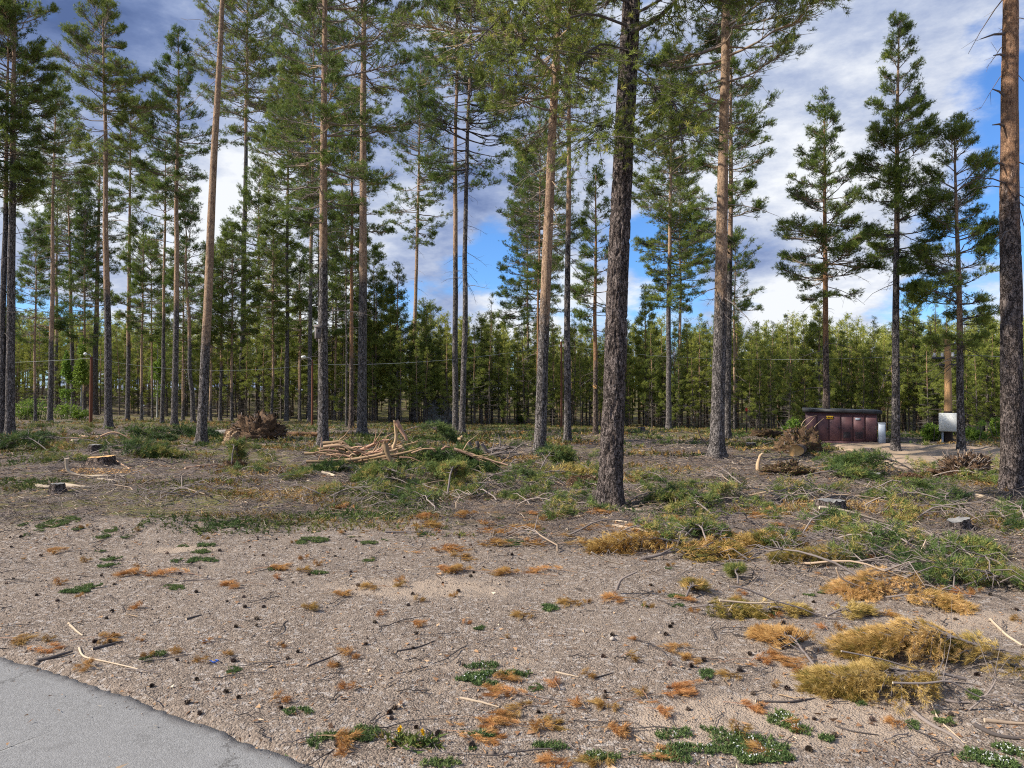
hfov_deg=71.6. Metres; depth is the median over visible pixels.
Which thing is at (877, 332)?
young pine
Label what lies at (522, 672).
weed patch
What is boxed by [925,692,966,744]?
stick
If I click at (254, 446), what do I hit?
cut pine bough
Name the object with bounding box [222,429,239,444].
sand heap
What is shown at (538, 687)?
weed tuft
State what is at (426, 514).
rusty sprig
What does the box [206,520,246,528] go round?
weed patch
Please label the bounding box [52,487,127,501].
bare branch
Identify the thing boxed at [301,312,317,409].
young pine
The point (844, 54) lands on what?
sky
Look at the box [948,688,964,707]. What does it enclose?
twig
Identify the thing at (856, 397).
young pine
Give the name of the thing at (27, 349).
young pine
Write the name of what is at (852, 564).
cut pine bough
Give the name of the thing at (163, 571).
rusty sprig
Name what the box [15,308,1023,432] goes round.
pine wood
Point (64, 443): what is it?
cut pine bough
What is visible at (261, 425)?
root plate
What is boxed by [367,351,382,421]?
young pine
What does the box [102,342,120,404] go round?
young pine
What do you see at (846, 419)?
door
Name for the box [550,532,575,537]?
rusty sprig
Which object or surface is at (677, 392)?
young pine
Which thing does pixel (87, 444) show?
cut pine bough
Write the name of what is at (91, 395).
street lamp
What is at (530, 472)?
cut pine bough
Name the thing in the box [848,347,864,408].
young pine
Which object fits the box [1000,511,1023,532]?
cut pine bough
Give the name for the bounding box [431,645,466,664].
twig
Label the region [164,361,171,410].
young pine
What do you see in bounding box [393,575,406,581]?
rusty sprig
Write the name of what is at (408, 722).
twig
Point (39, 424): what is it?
cut pine bough
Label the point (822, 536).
bare branch
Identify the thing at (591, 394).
young pine
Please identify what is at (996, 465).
cut pine bough
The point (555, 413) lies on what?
young pine
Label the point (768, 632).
pine bough
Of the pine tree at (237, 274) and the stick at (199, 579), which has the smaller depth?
the stick at (199, 579)
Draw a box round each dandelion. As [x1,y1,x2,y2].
[369,725,420,747]
[396,728,447,753]
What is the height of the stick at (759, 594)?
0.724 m
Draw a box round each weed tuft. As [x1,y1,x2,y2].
[74,582,103,589]
[97,562,120,567]
[99,556,122,560]
[101,526,118,533]
[139,649,166,661]
[163,584,184,589]
[226,665,242,673]
[360,540,377,543]
[361,557,374,561]
[473,624,485,629]
[528,682,542,691]
[666,593,684,598]
[671,603,683,606]
[698,667,714,679]
[843,692,867,705]
[905,718,920,729]
[930,710,957,724]
[965,686,983,700]
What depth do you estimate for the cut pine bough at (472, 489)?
11.09 m
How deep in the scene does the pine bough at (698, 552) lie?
6.99 m
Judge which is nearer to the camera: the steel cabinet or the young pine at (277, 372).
the steel cabinet
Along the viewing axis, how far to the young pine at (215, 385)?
71.06 m
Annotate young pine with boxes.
[15,322,24,402]
[15,344,26,404]
[18,352,29,400]
[19,352,30,407]
[21,319,37,399]
[27,348,42,400]
[27,349,45,398]
[28,312,48,403]
[42,346,60,398]
[45,335,62,404]
[46,340,59,406]
[58,323,75,402]
[58,347,65,404]
[60,338,76,410]
[75,332,99,407]
[75,356,82,407]
[76,311,98,407]
[87,326,103,389]
[89,332,115,413]
[89,347,103,411]
[99,317,124,402]
[99,368,113,408]
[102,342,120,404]
[112,322,133,414]
[119,326,133,404]
[121,353,139,411]
[130,330,145,405]
[130,330,147,413]
[130,362,139,413]
[138,346,153,415]
[143,355,156,415]
[153,332,171,409]
[155,326,181,415]
[159,359,171,412]
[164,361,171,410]
[171,326,198,415]
[178,334,197,415]
[192,322,209,407]
[192,333,209,399]
[208,341,219,410]
[209,336,229,410]
[212,346,224,416]
[215,332,235,416]
[218,371,228,415]
[219,315,242,409]
[225,342,238,415]
[226,329,242,416]
[237,328,254,414]
[238,338,255,415]
[242,311,268,413]
[249,362,265,411]
[251,314,274,411]
[264,350,279,414]
[265,337,283,416]
[268,308,298,418]
[269,347,284,417]
[273,347,293,413]
[282,333,303,418]
[289,328,307,411]
[296,330,316,418]
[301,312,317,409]
[301,341,313,412]
[313,331,317,409]
[313,335,333,411]
[328,321,348,419]
[328,325,340,407]
[331,328,354,420]
[342,344,357,416]
[344,331,369,413]
[347,313,367,420]
[353,357,367,420]
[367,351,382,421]
[368,357,383,415]
[382,342,399,418]
[386,350,402,419]
[387,329,409,423]
[404,359,419,422]
[406,323,423,422]
[408,339,429,422]
[417,347,438,422]
[418,304,439,417]
[423,307,440,401]
[424,338,436,401]
[433,325,448,397]
[436,321,452,423]
[436,363,445,415]
[438,329,459,406]
[451,321,473,402]
[458,326,473,404]
[465,322,489,422]
[465,356,479,423]
[473,292,504,424]
[477,327,497,424]
[482,311,506,422]
[490,330,506,423]
[490,333,506,417]
[492,345,510,422]
[499,349,518,423]
[506,306,536,423]
[506,327,525,423]
[519,353,534,420]
[522,314,536,414]
[523,370,535,423]
[527,340,552,401]
[532,337,555,415]
[533,314,563,424]
[547,335,562,424]
[547,370,558,420]
[554,352,563,424]
[557,309,584,425]
[571,349,581,423]
[573,347,591,425]
[574,334,591,424]
[581,319,600,425]
[583,360,592,424]
[584,344,602,418]
[586,357,602,420]
[592,349,603,425]
[598,344,604,405]
[599,360,629,384]
[625,324,637,426]
[625,366,633,425]
[625,372,635,425]
[626,355,633,425]
[637,358,648,425]
[638,324,662,427]
[640,324,661,425]
[644,363,662,425]
[657,345,676,426]
[658,348,673,421]
[658,365,677,420]
[660,318,685,427]
[660,364,678,422]
[671,306,690,427]
[671,349,684,427]
[677,317,698,427]
[684,313,711,427]
[685,340,701,427]
[695,327,711,428]
[698,360,710,423]
[704,314,713,419]
[731,298,754,428]
[731,323,752,420]
[731,337,743,416]
[741,355,757,429]
[748,350,767,428]
[748,351,765,422]
[750,331,764,428]
[757,344,778,428]
[760,349,775,428]
[763,320,782,428]
[764,341,781,428]
[775,327,800,422]
[775,353,797,425]
[776,313,799,423]
[780,338,798,418]
[787,314,817,421]
[792,357,807,424]
[796,364,813,426]
[796,378,808,423]
[810,330,835,407]
[811,331,836,407]
[820,343,843,407]
[821,336,839,405]
[833,323,851,408]
[838,340,858,408]
[842,340,858,408]
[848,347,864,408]
[853,346,871,409]
[855,341,877,409]
[859,316,885,425]
[860,340,884,427]
[865,345,886,424]
[877,322,908,425]
[887,299,915,430]
[888,365,909,426]
[900,336,919,431]
[902,328,925,428]
[907,350,928,430]
[912,335,942,426]
[917,297,945,423]
[917,351,936,426]
[921,320,943,424]
[928,323,956,419]
[929,301,955,410]
[937,320,956,423]
[938,356,964,412]
[951,312,974,424]
[963,359,974,426]
[964,349,989,428]
[964,358,974,426]
[971,328,1000,428]
[975,376,993,430]
[983,366,999,426]
[989,365,999,419]
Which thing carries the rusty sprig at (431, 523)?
on the ground
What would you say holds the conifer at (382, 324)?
on the ground
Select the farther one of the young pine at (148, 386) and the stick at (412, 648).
the young pine at (148, 386)
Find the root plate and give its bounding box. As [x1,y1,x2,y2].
[222,409,289,441]
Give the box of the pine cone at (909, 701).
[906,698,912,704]
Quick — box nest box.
[313,325,322,341]
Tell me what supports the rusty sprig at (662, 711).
on the ground
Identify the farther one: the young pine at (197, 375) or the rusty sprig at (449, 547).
the young pine at (197, 375)
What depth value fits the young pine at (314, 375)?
63.65 m
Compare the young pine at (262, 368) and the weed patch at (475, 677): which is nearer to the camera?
the weed patch at (475, 677)
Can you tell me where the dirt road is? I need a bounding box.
[826,442,999,471]
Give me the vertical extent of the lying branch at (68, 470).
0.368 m
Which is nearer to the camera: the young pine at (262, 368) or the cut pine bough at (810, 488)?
the cut pine bough at (810, 488)
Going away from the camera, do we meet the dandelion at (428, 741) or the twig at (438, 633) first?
the dandelion at (428, 741)
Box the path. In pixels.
[0,657,313,767]
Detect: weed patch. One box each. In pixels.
[35,515,80,531]
[58,587,90,593]
[93,534,110,538]
[170,556,214,562]
[191,548,210,553]
[197,542,215,546]
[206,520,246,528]
[282,705,314,714]
[295,536,328,544]
[304,723,382,748]
[309,570,328,574]
[378,513,404,519]
[416,531,436,536]
[419,755,461,767]
[454,660,520,686]
[459,726,497,736]
[503,669,532,677]
[508,539,523,543]
[531,739,569,750]
[541,602,559,611]
[583,748,622,761]
[628,724,795,766]
[765,707,813,735]
[818,731,837,742]
[950,739,1023,767]
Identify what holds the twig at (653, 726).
on the ground
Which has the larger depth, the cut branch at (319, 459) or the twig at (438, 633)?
the cut branch at (319, 459)
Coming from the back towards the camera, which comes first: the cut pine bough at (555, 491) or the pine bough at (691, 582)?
the cut pine bough at (555, 491)
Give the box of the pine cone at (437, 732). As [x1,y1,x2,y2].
[435,730,442,736]
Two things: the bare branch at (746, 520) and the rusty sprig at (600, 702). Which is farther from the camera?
the bare branch at (746, 520)
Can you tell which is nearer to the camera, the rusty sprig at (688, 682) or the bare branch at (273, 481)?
the rusty sprig at (688, 682)
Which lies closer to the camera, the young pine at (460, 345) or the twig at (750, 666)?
the twig at (750, 666)
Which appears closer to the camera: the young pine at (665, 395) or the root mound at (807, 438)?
the root mound at (807, 438)
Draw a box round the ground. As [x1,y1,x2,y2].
[0,387,1023,767]
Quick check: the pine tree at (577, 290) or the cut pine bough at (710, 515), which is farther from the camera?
the pine tree at (577, 290)
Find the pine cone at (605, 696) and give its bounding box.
[602,693,608,698]
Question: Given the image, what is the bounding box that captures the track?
[20,405,158,412]
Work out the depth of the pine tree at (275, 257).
60.22 m
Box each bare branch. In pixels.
[27,468,89,477]
[45,464,77,475]
[49,460,106,471]
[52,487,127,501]
[81,476,132,493]
[101,473,124,483]
[111,490,197,505]
[116,488,189,504]
[119,467,174,478]
[123,458,173,471]
[142,475,196,487]
[142,477,203,493]
[157,478,237,499]
[177,489,212,511]
[200,458,221,469]
[221,475,264,487]
[259,478,290,485]
[260,480,322,494]
[267,474,302,486]
[289,455,317,463]
[351,489,398,505]
[353,475,392,497]
[405,495,426,506]
[443,481,497,509]
[455,479,521,491]
[485,478,513,490]
[489,516,558,551]
[505,456,525,465]
[568,514,672,534]
[591,524,616,533]
[646,462,696,474]
[658,528,697,548]
[691,464,727,479]
[692,465,741,483]
[695,454,721,459]
[695,525,760,533]
[703,528,740,550]
[705,510,752,536]
[706,539,873,588]
[717,518,770,527]
[737,482,790,493]
[738,482,815,492]
[738,533,808,549]
[744,524,781,546]
[750,485,848,503]
[760,483,824,498]
[764,492,805,504]
[767,525,810,533]
[774,530,892,561]
[785,508,818,518]
[796,527,878,558]
[799,555,995,611]
[800,483,886,501]
[804,525,848,535]
[805,459,848,468]
[813,535,873,559]
[843,521,918,549]
[855,484,905,496]
[862,546,904,562]
[868,550,962,573]
[872,503,915,512]
[902,535,985,563]
[904,500,981,521]
[905,526,963,545]
[918,497,1010,517]
[922,526,961,535]
[939,499,976,514]
[944,549,1023,586]
[961,497,1003,506]
[968,486,993,500]
[971,509,1023,520]
[973,484,1018,495]
[997,486,1023,500]
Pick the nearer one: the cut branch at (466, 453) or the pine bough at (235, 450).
the cut branch at (466, 453)
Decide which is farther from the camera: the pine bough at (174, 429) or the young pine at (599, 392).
the young pine at (599, 392)
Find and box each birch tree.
[58,350,74,415]
[71,336,89,410]
[148,327,167,417]
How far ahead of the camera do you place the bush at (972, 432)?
25.05 m
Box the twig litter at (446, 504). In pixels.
[0,422,1023,586]
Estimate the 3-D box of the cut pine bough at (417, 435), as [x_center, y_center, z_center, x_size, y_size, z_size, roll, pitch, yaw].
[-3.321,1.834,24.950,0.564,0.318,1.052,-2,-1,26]
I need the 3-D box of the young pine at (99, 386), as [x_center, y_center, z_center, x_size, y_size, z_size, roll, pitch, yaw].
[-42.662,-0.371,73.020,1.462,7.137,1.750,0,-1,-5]
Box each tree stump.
[47,482,67,494]
[82,455,119,467]
[85,444,104,452]
[745,442,757,448]
[810,498,848,512]
[944,516,977,533]
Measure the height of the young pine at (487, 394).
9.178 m
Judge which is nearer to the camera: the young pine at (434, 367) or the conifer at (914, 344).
the conifer at (914, 344)
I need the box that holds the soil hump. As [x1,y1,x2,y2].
[220,459,246,466]
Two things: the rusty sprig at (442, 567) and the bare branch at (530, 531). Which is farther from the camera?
the bare branch at (530, 531)
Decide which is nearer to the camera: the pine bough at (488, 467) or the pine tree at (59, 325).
the pine bough at (488, 467)
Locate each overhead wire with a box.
[92,358,304,370]
[313,345,555,364]
[573,346,943,359]
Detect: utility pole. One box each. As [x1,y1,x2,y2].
[559,339,563,427]
[932,339,956,442]
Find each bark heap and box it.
[564,473,597,487]
[752,458,819,475]
[892,472,925,479]
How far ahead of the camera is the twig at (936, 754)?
3.18 m
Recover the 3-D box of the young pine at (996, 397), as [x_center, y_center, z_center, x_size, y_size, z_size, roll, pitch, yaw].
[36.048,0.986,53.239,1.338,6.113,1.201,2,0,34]
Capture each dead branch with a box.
[475,441,479,449]
[480,443,507,458]
[488,435,517,451]
[489,434,523,456]
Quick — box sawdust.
[57,467,140,474]
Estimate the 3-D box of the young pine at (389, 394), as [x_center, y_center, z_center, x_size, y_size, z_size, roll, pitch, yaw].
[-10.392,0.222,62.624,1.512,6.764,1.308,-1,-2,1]
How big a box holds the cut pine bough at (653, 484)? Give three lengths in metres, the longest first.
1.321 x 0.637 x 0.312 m
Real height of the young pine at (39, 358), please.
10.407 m
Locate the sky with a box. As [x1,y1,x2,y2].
[0,0,1023,389]
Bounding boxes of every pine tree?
[0,0,71,434]
[0,1,55,433]
[0,71,102,421]
[6,221,71,420]
[19,176,92,410]
[26,165,99,414]
[45,0,170,427]
[48,196,116,411]
[65,135,131,414]
[94,92,161,420]
[100,212,172,420]
[121,245,171,419]
[126,22,227,424]
[126,133,200,422]
[151,252,203,420]
[161,199,225,422]
[180,0,261,444]
[184,252,240,420]
[185,0,302,415]
[196,235,247,420]
[197,215,262,420]
[220,160,298,414]
[237,192,308,413]
[245,73,329,420]
[256,0,357,421]
[256,0,441,447]
[268,241,329,420]
[295,172,348,424]
[306,0,423,433]
[306,213,368,420]
[315,82,397,427]
[327,194,369,426]
[353,241,408,420]
[381,0,652,456]
[382,49,458,420]
[399,0,523,432]
[404,0,533,432]
[405,297,449,402]
[425,0,854,508]
[490,149,559,423]
[502,95,582,359]
[503,119,582,383]
[524,0,617,442]
[563,160,628,434]
[631,36,715,429]
[638,0,844,458]
[651,153,715,424]
[683,0,782,439]
[732,225,766,429]
[771,87,900,408]
[846,11,962,450]
[903,110,999,450]
[954,0,1023,492]
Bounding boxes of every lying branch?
[35,484,49,488]
[60,436,98,440]
[65,458,125,476]
[65,483,93,488]
[96,478,126,482]
[100,431,129,439]
[184,464,218,468]
[321,471,334,476]
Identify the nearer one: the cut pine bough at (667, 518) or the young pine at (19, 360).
the cut pine bough at (667, 518)
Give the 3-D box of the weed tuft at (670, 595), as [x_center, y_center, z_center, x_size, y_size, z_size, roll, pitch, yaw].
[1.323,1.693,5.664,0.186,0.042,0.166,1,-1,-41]
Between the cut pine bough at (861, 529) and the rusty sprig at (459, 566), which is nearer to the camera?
the rusty sprig at (459, 566)
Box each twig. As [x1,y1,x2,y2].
[0,624,35,626]
[125,667,159,671]
[141,654,189,662]
[143,688,156,702]
[213,672,265,677]
[238,659,279,665]
[246,595,278,602]
[254,724,266,737]
[270,620,287,637]
[278,734,322,745]
[300,746,339,767]
[376,719,437,727]
[379,616,427,626]
[396,686,429,691]
[417,629,459,634]
[421,725,437,749]
[426,749,462,754]
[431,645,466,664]
[468,741,551,755]
[577,720,613,724]
[601,719,628,724]
[629,720,683,729]
[634,636,664,653]
[634,734,654,743]
[738,665,767,669]
[778,694,805,698]
[881,732,908,742]
[908,724,961,756]
[919,748,952,760]
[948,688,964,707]
[957,653,1014,670]
[983,674,1023,686]
[1013,690,1023,706]
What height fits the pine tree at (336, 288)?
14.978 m
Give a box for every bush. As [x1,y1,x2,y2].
[15,396,44,419]
[15,396,59,419]
[15,400,30,419]
[40,397,81,418]
[56,406,94,419]
[515,415,522,422]
[778,417,802,430]
[918,422,953,440]
[965,420,991,440]
[988,416,999,438]
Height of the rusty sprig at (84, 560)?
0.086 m
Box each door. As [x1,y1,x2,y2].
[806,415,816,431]
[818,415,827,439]
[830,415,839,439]
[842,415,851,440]
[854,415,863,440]
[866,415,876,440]
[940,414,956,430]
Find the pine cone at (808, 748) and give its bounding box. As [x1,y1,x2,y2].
[805,745,813,752]
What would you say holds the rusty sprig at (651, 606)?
on the ground
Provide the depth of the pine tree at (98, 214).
69.26 m
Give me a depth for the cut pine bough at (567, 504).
9.75 m
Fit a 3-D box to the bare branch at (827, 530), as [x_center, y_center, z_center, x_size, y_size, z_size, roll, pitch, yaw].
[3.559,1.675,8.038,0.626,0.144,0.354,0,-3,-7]
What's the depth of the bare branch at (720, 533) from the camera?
7.57 m
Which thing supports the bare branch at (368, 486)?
on the ground
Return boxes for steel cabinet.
[878,423,885,442]
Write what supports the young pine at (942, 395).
on the ground
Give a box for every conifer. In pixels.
[253,258,289,405]
[281,283,315,418]
[306,265,349,419]
[339,285,379,393]
[367,266,387,421]
[373,288,408,422]
[376,261,418,419]
[411,304,444,422]
[466,311,496,423]
[631,282,661,426]
[797,299,838,407]
[899,294,939,431]
[965,312,999,430]
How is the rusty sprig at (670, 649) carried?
on the ground
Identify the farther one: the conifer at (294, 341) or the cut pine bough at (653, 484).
the conifer at (294, 341)
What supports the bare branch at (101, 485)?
on the ground
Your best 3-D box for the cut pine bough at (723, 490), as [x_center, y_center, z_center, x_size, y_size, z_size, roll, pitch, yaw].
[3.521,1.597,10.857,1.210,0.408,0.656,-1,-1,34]
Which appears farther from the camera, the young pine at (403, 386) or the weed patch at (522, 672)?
the young pine at (403, 386)
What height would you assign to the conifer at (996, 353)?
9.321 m
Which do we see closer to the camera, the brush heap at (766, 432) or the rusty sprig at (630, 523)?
the rusty sprig at (630, 523)
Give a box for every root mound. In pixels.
[771,425,823,453]
[923,448,998,478]
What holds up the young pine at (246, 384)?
on the ground
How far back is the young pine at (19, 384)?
78.71 m
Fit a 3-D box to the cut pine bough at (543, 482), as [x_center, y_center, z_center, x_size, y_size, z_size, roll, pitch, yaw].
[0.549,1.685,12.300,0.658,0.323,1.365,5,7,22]
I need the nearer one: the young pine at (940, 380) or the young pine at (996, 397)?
the young pine at (940, 380)
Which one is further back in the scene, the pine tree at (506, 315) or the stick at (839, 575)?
the pine tree at (506, 315)
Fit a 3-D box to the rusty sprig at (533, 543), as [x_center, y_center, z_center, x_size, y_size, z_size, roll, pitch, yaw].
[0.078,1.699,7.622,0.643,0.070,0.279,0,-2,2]
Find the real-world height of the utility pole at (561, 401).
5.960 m
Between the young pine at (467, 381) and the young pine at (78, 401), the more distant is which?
the young pine at (78, 401)
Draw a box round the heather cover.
[0,415,1023,538]
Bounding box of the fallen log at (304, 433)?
[288,432,317,435]
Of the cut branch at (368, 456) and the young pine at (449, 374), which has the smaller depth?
the cut branch at (368, 456)
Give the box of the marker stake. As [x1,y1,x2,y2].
[745,408,747,432]
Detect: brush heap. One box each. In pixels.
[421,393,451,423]
[746,427,783,436]
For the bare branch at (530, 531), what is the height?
0.259 m
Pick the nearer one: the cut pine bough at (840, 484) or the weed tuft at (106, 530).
the weed tuft at (106, 530)
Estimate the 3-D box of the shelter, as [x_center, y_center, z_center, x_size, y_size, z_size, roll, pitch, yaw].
[11.336,1.429,24.531,2.413,1.186,1.960,0,-1,22]
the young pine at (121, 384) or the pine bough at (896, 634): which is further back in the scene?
the young pine at (121, 384)
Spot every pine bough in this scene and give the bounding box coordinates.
[0,425,50,450]
[8,427,95,444]
[10,448,53,460]
[19,419,44,426]
[50,451,67,459]
[51,427,66,433]
[52,452,65,460]
[54,439,81,447]
[56,450,90,462]
[64,440,90,446]
[67,424,90,431]
[69,454,88,460]
[78,422,95,426]
[90,434,172,458]
[95,422,184,441]
[98,437,119,444]
[108,443,122,448]
[130,441,189,458]
[158,422,224,438]
[207,441,221,448]
[209,460,250,473]
[218,464,235,473]
[219,468,244,476]
[223,435,251,464]
[240,462,270,473]
[244,441,264,449]
[248,455,282,465]
[258,449,276,458]
[269,469,297,479]
[278,461,305,472]
[281,469,317,480]
[296,466,326,475]
[301,456,355,474]
[308,446,328,451]
[313,480,366,494]
[316,451,368,470]
[331,474,405,498]
[333,439,357,455]
[349,457,411,483]
[349,462,365,472]
[350,469,374,482]
[352,476,405,489]
[357,487,389,496]
[359,470,405,483]
[363,457,426,474]
[369,493,417,506]
[378,441,451,472]
[388,478,445,492]
[388,484,409,499]
[389,418,464,442]
[394,458,467,482]
[403,486,440,509]
[410,442,502,468]
[410,481,444,500]
[411,433,428,439]
[424,455,497,473]
[433,457,475,492]
[441,477,494,493]
[451,467,515,487]
[453,482,496,499]
[482,463,537,481]
[491,469,532,489]
[496,488,528,502]
[504,488,530,500]
[509,441,526,445]
[514,459,548,467]
[518,487,584,515]
[520,473,560,492]
[525,469,566,485]
[532,440,578,469]
[536,497,574,520]
[537,461,597,476]
[537,490,573,504]
[541,462,554,471]
[542,459,572,470]
[545,471,567,479]
[551,494,616,511]
[563,484,584,498]
[564,471,582,478]
[569,458,598,474]
[569,477,597,489]
[572,487,627,498]
[576,527,689,555]
[584,458,598,470]
[588,449,598,457]
[617,514,690,545]
[623,478,655,489]
[626,483,692,502]
[631,466,664,481]
[636,479,679,493]
[637,474,667,483]
[640,533,762,563]
[641,487,669,503]
[650,513,675,531]
[651,483,712,503]
[658,486,701,503]
[659,517,710,546]
[663,492,714,516]
[667,494,683,501]
[672,507,711,539]
[676,478,711,487]
[677,576,713,596]
[680,487,723,512]
[681,518,736,539]
[689,596,770,620]
[692,506,719,528]
[702,480,738,501]
[705,492,777,509]
[707,479,784,499]
[721,529,809,548]
[721,560,747,583]
[743,621,818,664]
[755,523,802,547]
[759,505,786,519]
[760,598,815,618]
[765,472,817,494]
[765,542,878,567]
[780,492,810,504]
[788,653,966,716]
[789,483,847,498]
[797,501,862,537]
[804,461,884,482]
[807,509,912,536]
[810,453,831,462]
[810,529,896,563]
[814,518,838,534]
[817,447,915,475]
[818,614,1012,670]
[819,564,952,603]
[826,598,879,619]
[828,476,876,489]
[828,543,866,568]
[838,526,923,558]
[838,550,870,568]
[839,520,887,543]
[859,483,943,500]
[864,489,924,514]
[871,516,932,547]
[875,455,937,473]
[876,476,933,489]
[878,518,927,532]
[883,494,920,523]
[884,523,911,543]
[885,586,980,615]
[889,541,980,568]
[891,478,933,488]
[893,540,982,572]
[900,562,1004,587]
[902,628,1023,680]
[906,554,1006,590]
[912,477,966,491]
[914,488,937,497]
[918,456,945,466]
[920,554,979,587]
[921,483,974,501]
[923,529,1016,558]
[927,501,955,514]
[933,467,998,486]
[936,495,970,513]
[955,546,1023,570]
[962,561,1023,591]
[964,471,990,480]
[981,505,1021,520]
[982,451,999,463]
[986,495,1023,516]
[990,457,999,469]
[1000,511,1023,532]
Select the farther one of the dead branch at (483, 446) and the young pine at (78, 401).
the young pine at (78, 401)
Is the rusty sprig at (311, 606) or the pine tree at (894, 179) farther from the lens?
the pine tree at (894, 179)
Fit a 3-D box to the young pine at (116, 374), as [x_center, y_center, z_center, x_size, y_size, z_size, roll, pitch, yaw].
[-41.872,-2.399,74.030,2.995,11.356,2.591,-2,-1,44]
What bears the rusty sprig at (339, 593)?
on the ground
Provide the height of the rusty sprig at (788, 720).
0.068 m
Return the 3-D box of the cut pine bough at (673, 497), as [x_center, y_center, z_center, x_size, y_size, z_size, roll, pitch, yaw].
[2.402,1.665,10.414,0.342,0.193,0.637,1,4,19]
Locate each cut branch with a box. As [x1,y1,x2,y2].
[304,438,338,457]
[306,453,355,465]
[313,449,337,453]
[322,429,350,448]
[323,442,372,454]
[325,453,351,457]
[345,437,402,461]
[347,429,393,455]
[350,438,432,463]
[368,438,420,451]
[369,428,400,454]
[382,443,406,472]
[392,420,397,448]
[394,420,407,440]
[411,448,434,453]
[453,434,509,466]
[457,449,489,466]
[756,453,762,469]
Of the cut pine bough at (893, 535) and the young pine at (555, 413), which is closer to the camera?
the cut pine bough at (893, 535)
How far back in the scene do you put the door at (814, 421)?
24.06 m
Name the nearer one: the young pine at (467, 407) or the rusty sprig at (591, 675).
the rusty sprig at (591, 675)
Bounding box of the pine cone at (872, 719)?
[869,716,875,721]
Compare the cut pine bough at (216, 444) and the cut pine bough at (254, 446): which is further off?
the cut pine bough at (216, 444)
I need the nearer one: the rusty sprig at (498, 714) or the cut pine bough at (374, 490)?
the rusty sprig at (498, 714)
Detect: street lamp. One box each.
[84,352,92,423]
[301,355,312,424]
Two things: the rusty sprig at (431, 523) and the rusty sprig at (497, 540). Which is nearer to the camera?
the rusty sprig at (497, 540)
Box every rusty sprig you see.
[2,632,39,645]
[27,642,65,653]
[41,634,56,642]
[45,545,70,553]
[53,576,69,585]
[70,631,120,641]
[70,655,99,672]
[79,556,91,562]
[112,566,174,577]
[126,600,148,609]
[138,650,155,657]
[143,567,201,575]
[168,644,186,653]
[189,655,212,663]
[217,579,266,588]
[218,649,235,657]
[253,562,292,570]
[267,689,293,703]
[270,573,281,579]
[274,640,288,647]
[290,601,319,611]
[291,565,310,571]
[313,559,322,565]
[318,725,364,749]
[321,589,351,597]
[325,660,342,667]
[327,502,372,511]
[333,742,357,758]
[334,644,352,654]
[334,678,358,690]
[341,647,361,658]
[356,581,388,590]
[374,609,387,616]
[375,519,447,530]
[387,543,466,553]
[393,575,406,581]
[393,579,409,587]
[407,618,428,627]
[413,594,425,601]
[416,512,465,518]
[422,564,455,573]
[427,708,515,726]
[428,551,478,560]
[441,537,512,550]
[441,563,505,573]
[442,724,506,747]
[448,590,458,596]
[449,527,498,535]
[454,510,499,517]
[462,618,471,624]
[465,518,498,525]
[467,682,502,692]
[476,715,531,728]
[480,683,541,699]
[483,523,541,529]
[485,669,522,680]
[486,528,517,534]
[491,566,555,575]
[492,669,507,678]
[497,523,545,530]
[498,700,550,721]
[503,689,517,697]
[508,540,545,546]
[510,609,542,620]
[521,713,567,730]
[524,563,576,572]
[527,715,554,733]
[533,751,579,767]
[544,674,561,689]
[549,536,592,545]
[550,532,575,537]
[554,597,581,607]
[566,693,585,707]
[568,507,611,517]
[569,749,627,767]
[572,523,632,530]
[578,667,595,678]
[583,696,641,711]
[592,719,631,738]
[598,526,644,533]
[599,590,640,602]
[604,544,635,554]
[606,522,642,530]
[618,680,699,703]
[621,647,641,662]
[623,743,680,760]
[629,684,649,698]
[643,599,654,607]
[645,704,674,716]
[657,641,706,651]
[665,594,696,601]
[673,678,719,694]
[676,651,725,663]
[688,607,701,612]
[714,667,748,680]
[718,648,791,665]
[719,511,768,522]
[723,698,768,714]
[726,715,755,738]
[729,593,741,600]
[734,588,746,594]
[740,738,780,756]
[744,540,814,549]
[751,652,772,664]
[768,612,783,618]
[771,680,782,688]
[780,714,803,732]
[781,656,820,672]
[788,525,813,532]
[813,622,827,629]
[833,621,846,631]
[865,608,900,617]
[882,714,911,729]
[948,585,968,593]
[961,589,975,596]
[966,586,984,591]
[1009,613,1023,621]
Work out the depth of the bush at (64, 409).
51.87 m
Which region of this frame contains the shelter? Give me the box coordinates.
[802,408,881,442]
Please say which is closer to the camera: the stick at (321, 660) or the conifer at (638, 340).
the stick at (321, 660)
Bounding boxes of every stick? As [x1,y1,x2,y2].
[36,650,72,661]
[67,622,82,635]
[78,647,137,668]
[92,641,122,649]
[180,578,221,580]
[307,652,340,666]
[385,531,419,532]
[396,640,434,651]
[459,696,498,707]
[527,693,568,701]
[555,671,578,677]
[565,520,627,529]
[591,551,624,565]
[612,524,640,529]
[615,571,636,589]
[719,577,790,618]
[728,533,844,619]
[755,698,813,702]
[819,506,883,521]
[835,568,872,591]
[835,725,877,734]
[841,650,1019,690]
[892,608,1023,710]
[900,699,965,746]
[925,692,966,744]
[944,699,968,703]
[965,607,1023,709]
[969,492,1001,501]
[973,723,1023,739]
[983,718,1023,724]
[989,618,1021,644]
[1004,696,1023,709]
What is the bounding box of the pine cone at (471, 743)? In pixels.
[468,740,474,747]
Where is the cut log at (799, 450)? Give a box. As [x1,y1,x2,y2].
[789,444,806,456]
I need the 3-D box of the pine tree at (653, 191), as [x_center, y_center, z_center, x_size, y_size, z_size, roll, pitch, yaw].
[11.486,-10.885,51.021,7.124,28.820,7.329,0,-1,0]
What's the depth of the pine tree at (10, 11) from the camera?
27.98 m
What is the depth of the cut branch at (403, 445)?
15.78 m

